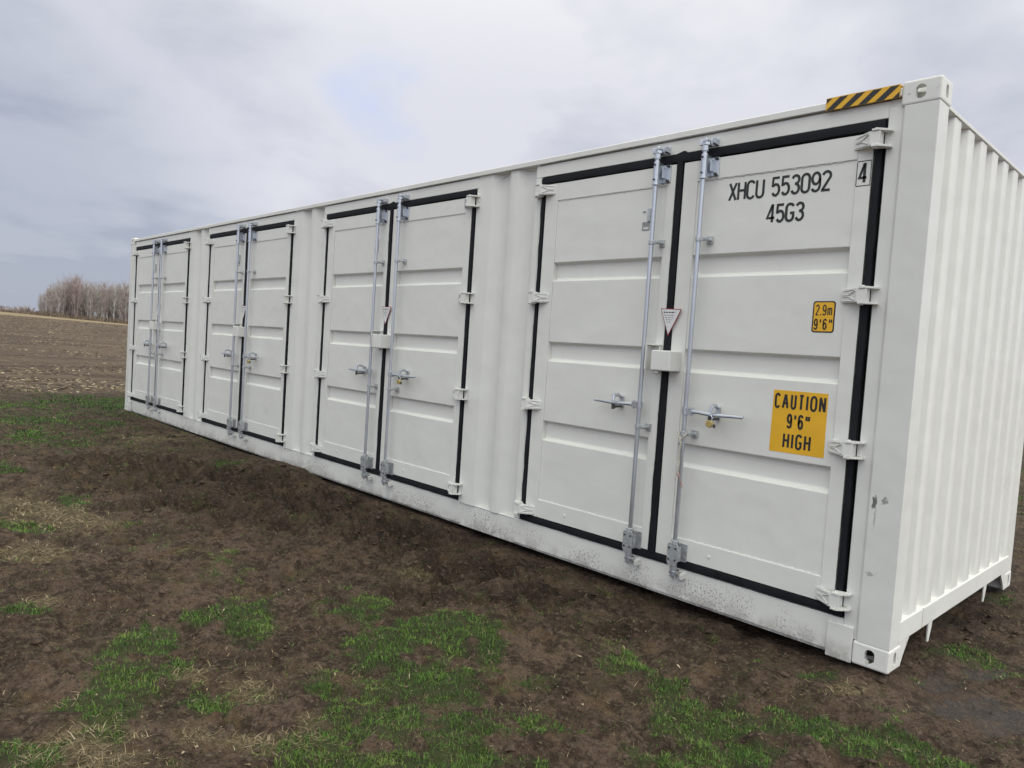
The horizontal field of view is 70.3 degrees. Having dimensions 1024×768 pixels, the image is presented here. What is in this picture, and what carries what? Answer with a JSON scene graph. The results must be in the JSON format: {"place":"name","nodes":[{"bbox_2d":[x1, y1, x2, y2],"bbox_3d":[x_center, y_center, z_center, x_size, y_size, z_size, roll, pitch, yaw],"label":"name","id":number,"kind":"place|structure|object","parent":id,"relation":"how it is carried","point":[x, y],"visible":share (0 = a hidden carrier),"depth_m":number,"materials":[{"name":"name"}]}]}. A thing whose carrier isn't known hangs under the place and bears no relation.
{"place":"outdoors","nodes":[
{"label":"outdoors","id":0,"kind":"place"},
{"bbox_2d":[0,312,1023,767],"bbox_3d":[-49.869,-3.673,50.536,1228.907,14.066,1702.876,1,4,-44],"label":"ground","id":1,"kind":"structure","parent":0,"point":[42,676],"depth_m":3.81,"materials":[{"name":"soil"}]},
{"bbox_2d":[14,305,36,311],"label":"bare shrub","id":2,"kind":"object","parent":1,"relation":"on","point":[21,308],"visible":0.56,"depth_m":154.54,"materials":[{"name":"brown plant"}]},
{"bbox_2d":[22,307,34,312],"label":"bare shrub","id":3,"kind":"object","parent":1,"relation":"on","point":[29,310],"visible":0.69,"depth_m":154.62,"materials":[{"name":"brown plant"}]},
{"bbox_2d":[44,284,54,312],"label":"bare tree","id":4,"kind":"object","parent":1,"relation":"on","point":[49,296],"visible":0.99,"depth_m":139.67,"materials":[{"name":"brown plant"}]},
{"bbox_2d":[48,292,54,312],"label":"bare tree","id":5,"kind":"object","parent":1,"relation":"on","point":[51,302],"visible":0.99,"depth_m":139.77,"materials":[{"name":"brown plant"}]},
{"bbox_2d":[51,279,64,312],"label":"bare tree","id":6,"kind":"object","parent":1,"relation":"on","point":[56,294],"visible":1,"depth_m":140.03,"materials":[{"name":"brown plant"}]},
{"bbox_2d":[55,282,63,315],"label":"bare tree","id":7,"kind":"object","parent":1,"relation":"on","point":[58,309],"visible":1,"depth_m":140.12,"materials":[{"name":"brown plant"}]},
{"bbox_2d":[57,281,68,312],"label":"bare tree","id":8,"kind":"object","parent":1,"relation":"on","point":[65,292],"visible":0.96,"depth_m":141.34,"materials":[{"name":"brown plant"}]},
{"bbox_2d":[0,315,127,392],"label":"field stubble","id":9,"kind":"object","parent":1,"relation":"on","point":[101,387],"visible":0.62,"depth_m":20.15,"materials":[{"name":"brown plant"}]},
{"bbox_2d":[0,309,127,323],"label":"undergrowth","id":10,"kind":"object","parent":1,"relation":"on","point":[81,317],"visible":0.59,"depth_m":138.78,"materials":[{"name":"brown plant"}]},
{"bbox_2d":[60,287,67,311],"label":"bare tree","id":11,"kind":"object","parent":1,"relation":"on","point":[65,302],"visible":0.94,"depth_m":142.27,"materials":[{"name":"brown plant"}]},
{"bbox_2d":[59,274,71,312],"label":"bare tree","id":12,"kind":"object","parent":1,"relation":"on","point":[67,292],"visible":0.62,"depth_m":144.16,"materials":[{"name":"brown plant"}]},
{"bbox_2d":[63,282,71,312],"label":"bare tree","id":13,"kind":"object","parent":1,"relation":"on","point":[67,306],"visible":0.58,"depth_m":144.61,"materials":[{"name":"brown plant"}]},
{"bbox_2d":[66,276,80,313],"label":"bare tree","id":14,"kind":"object","parent":1,"relation":"on","point":[74,306],"visible":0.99,"depth_m":141.76,"materials":[{"name":"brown plant"}]},
{"bbox_2d":[67,272,79,313],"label":"bare tree","id":15,"kind":"object","parent":1,"relation":"on","point":[73,293],"visible":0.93,"depth_m":142.74,"materials":[{"name":"brown plant"}]},
{"bbox_2d":[74,279,85,316],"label":"bare tree","id":16,"kind":"object","parent":1,"relation":"on","point":[78,296],"visible":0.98,"depth_m":142.26,"materials":[{"name":"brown plant"}]},
{"bbox_2d":[75,281,84,309],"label":"bare tree","id":17,"kind":"object","parent":1,"relation":"on","point":[80,298],"visible":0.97,"depth_m":143.19,"materials":[{"name":"brown plant"}]},
{"bbox_2d":[76,280,86,313],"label":"bare tree","id":18,"kind":"object","parent":1,"relation":"on","point":[82,297],"visible":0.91,"depth_m":143.68,"materials":[{"name":"brown plant"}]},
{"bbox_2d":[82,279,90,315],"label":"bare tree","id":19,"kind":"object","parent":1,"relation":"on","point":[85,297],"visible":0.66,"depth_m":145.30,"materials":[{"name":"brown plant"}]},
{"bbox_2d":[82,289,92,314],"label":"bare tree","id":20,"kind":"object","parent":1,"relation":"on","point":[88,303],"visible":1,"depth_m":142.85,"materials":[{"name":"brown plant"}]},
{"bbox_2d":[84,283,92,312],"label":"bare tree","id":21,"kind":"object","parent":1,"relation":"on","point":[87,298],"visible":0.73,"depth_m":144.21,"materials":[{"name":"brown plant"}]},
{"bbox_2d":[84,286,96,316],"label":"bare tree","id":22,"kind":"object","parent":1,"relation":"on","point":[91,295],"visible":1,"depth_m":142.98,"materials":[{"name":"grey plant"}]},
{"bbox_2d":[93,287,103,317],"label":"bare tree","id":23,"kind":"object","parent":1,"relation":"on","point":[97,302],"visible":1,"depth_m":144.20,"materials":[{"name":"grey plant"}]},
{"bbox_2d":[93,286,106,316],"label":"bare tree","id":24,"kind":"object","parent":1,"relation":"on","point":[97,297],"visible":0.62,"depth_m":146.03,"materials":[{"name":"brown plant"}]},
{"bbox_2d":[95,293,106,318],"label":"bare tree","id":25,"kind":"object","parent":1,"relation":"on","point":[102,314],"visible":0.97,"depth_m":145.12,"materials":[{"name":"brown plant"}]},
{"bbox_2d":[96,280,109,313],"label":"bare tree","id":26,"kind":"object","parent":1,"relation":"on","point":[103,292],"visible":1,"depth_m":144.38,"materials":[{"name":"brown plant"}]},
{"bbox_2d":[99,282,110,316],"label":"bare tree","id":27,"kind":"object","parent":1,"relation":"on","point":[105,301],"visible":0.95,"depth_m":145.27,"materials":[{"name":"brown plant"}]},
{"bbox_2d":[104,283,113,315],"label":"bare tree","id":28,"kind":"object","parent":1,"relation":"on","point":[106,300],"visible":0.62,"depth_m":147.66,"materials":[{"name":"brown plant"}]},
{"bbox_2d":[107,285,116,318],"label":"bare tree","id":29,"kind":"object","parent":1,"relation":"on","point":[113,302],"visible":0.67,"depth_m":148.51,"materials":[{"name":"brown plant"}]},
{"bbox_2d":[108,281,119,318],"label":"bare tree","id":30,"kind":"object","parent":1,"relation":"on","point":[114,303],"visible":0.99,"depth_m":145.27,"materials":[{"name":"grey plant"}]},
{"bbox_2d":[112,283,121,318],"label":"bare tree","id":31,"kind":"object","parent":1,"relation":"on","point":[117,299],"visible":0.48,"depth_m":148.88,"materials":[{"name":"grey plant"}]},
{"bbox_2d":[114,288,123,317],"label":"bare tree","id":32,"kind":"object","parent":1,"relation":"on","point":[118,304],"visible":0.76,"depth_m":147.49,"materials":[{"name":"grey plant"}]},
{"bbox_2d":[114,290,124,317],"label":"bare tree","id":33,"kind":"object","parent":1,"relation":"on","point":[121,304],"visible":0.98,"depth_m":145.59,"materials":[{"name":"brown plant"}]},
{"bbox_2d":[117,282,128,316],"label":"bare tree","id":34,"kind":"object","parent":1,"relation":"on","point":[124,297],"visible":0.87,"depth_m":146.78,"materials":[{"name":"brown plant"}]},
{"bbox_2d":[122,293,128,320],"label":"bare tree","id":35,"kind":"object","parent":1,"relation":"on","point":[127,303],"visible":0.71,"depth_m":146.98,"materials":[{"name":"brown plant"}]},
{"bbox_2d":[123,284,128,319],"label":"bare tree","id":36,"kind":"object","parent":1,"relation":"on","point":[125,310],"visible":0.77,"depth_m":146.84,"materials":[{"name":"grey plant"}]},
{"bbox_2d":[2,435,1006,764],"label":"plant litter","id":37,"kind":"object","parent":1,"relation":"on","point":[334,673],"visible":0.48,"depth_m":3.23,"materials":[{"name":"plant"}]},
{"bbox_2d":[0,414,1023,767],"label":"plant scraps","id":38,"kind":"object","parent":1,"relation":"on","point":[408,630],"visible":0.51,"depth_m":3.55,"materials":[{"name":"plant"}]},
{"bbox_2d":[0,422,1023,767],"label":"mud clods","id":39,"kind":"object","parent":1,"relation":"on","point":[512,746],"visible":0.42,"depth_m":3.91,"materials":[{"name":"brown soil"}]},
{"bbox_2d":[124,75,1023,673],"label":"shipping container","id":40,"kind":"object","parent":1,"relation":"on","point":[816,311],"visible":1,"depth_m":4.56,"materials":[{"name":"white metal"}]},
{"bbox_2d":[126,240,159,408],"bbox_3d":[-5.906,-0.954,11.641,0.156,2.626,1.205,1,4,-44],"label":"door","id":41,"kind":"structure","parent":40,"relation":"in","point":[148,260],"depth_m":11.66,"materials":[{"name":"metal"}]},
{"bbox_2d":[149,238,190,411],"bbox_3d":[-5.080,-0.857,10.767,0.175,2.626,1.281,1,4,-44],"label":"door","id":42,"kind":"structure","parent":40,"relation":"in","point":[171,307],"depth_m":10.83,"materials":[{"name":"metal"}]},
{"bbox_2d":[197,224,246,435],"bbox_3d":[-3.766,-0.704,9.412,0.156,2.626,1.205,1,4,-44],"label":"door","id":43,"kind":"structure","parent":40,"relation":"in","point":[222,358],"depth_m":9.42,"materials":[{"name":"metal"}]},
{"bbox_2d":[233,222,295,441],"bbox_3d":[-2.940,-0.606,8.537,0.175,2.626,1.281,1,4,-44],"label":"door","id":44,"kind":"structure","parent":40,"relation":"in","point":[262,332],"depth_m":8.58,"materials":[{"name":"metal"}]},
{"bbox_2d":[309,198,389,478],"bbox_3d":[-1.627,-0.453,7.183,0.156,2.626,1.205,1,4,-44],"label":"door","id":45,"kind":"structure","parent":40,"relation":"in","point":[357,260],"depth_m":7.17,"materials":[{"name":"metal"}]},
{"bbox_2d":[372,194,479,494],"bbox_3d":[-0.800,-0.356,6.308,0.175,2.626,1.281,1,4,-44],"label":"door","id":46,"kind":"structure","parent":40,"relation":"in","point":[421,341],"depth_m":6.33,"materials":[{"name":"metal"}]},
{"bbox_2d":[514,146,676,563],"bbox_3d":[0.513,-0.203,4.954,0.156,2.626,1.205,1,4,-44],"label":"door","id":47,"kind":"structure","parent":40,"relation":"in","point":[607,240],"depth_m":4.91,"materials":[{"name":"white paint"}]},
{"bbox_2d":[676,431,686,487],"bbox_3d":[1.017,0.451,4.354,0.069,0.333,0.072,1,4,-44],"label":"tie cord","id":48,"kind":"object","parent":40,"relation":"attached to","point":[683,437],"visible":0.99,"depth_m":4.33,"materials":[{"name":"white plastic"}]},
{"bbox_2d":[705,414,715,427],"bbox_3d":[1.147,0.214,4.192,0.023,0.078,0.060,1,4,-44],"label":"padlock","id":49,"kind":"object","parent":40,"relation":"attached to","point":[709,423],"visible":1,"depth_m":4.18,"materials":[{"name":"gold metal"}]},
{"bbox_2d":[647,127,893,611],"bbox_3d":[1.340,-0.106,4.079,0.175,2.626,1.281,1,4,-44],"label":"door","id":50,"kind":"structure","parent":40,"relation":"in","point":[767,292],"depth_m":4.06,"materials":[{"name":"white paint"}]},
{"bbox_2d":[0,390,1023,767],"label":"grass","id":51,"kind":"structure","parent":0,"point":[524,726],"depth_m":3.17,"materials":[{"name":"green plant"}]},
{"bbox_2d":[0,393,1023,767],"bbox_3d":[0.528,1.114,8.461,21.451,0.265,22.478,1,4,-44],"label":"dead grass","id":52,"kind":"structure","parent":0,"point":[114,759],"depth_m":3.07,"materials":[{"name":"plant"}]},
{"bbox_2d":[0,0,1023,318],"label":"sky","id":53,"kind":"structure","parent":0,"point":[121,121],"materials":[{"name":"grey"}]}
]}

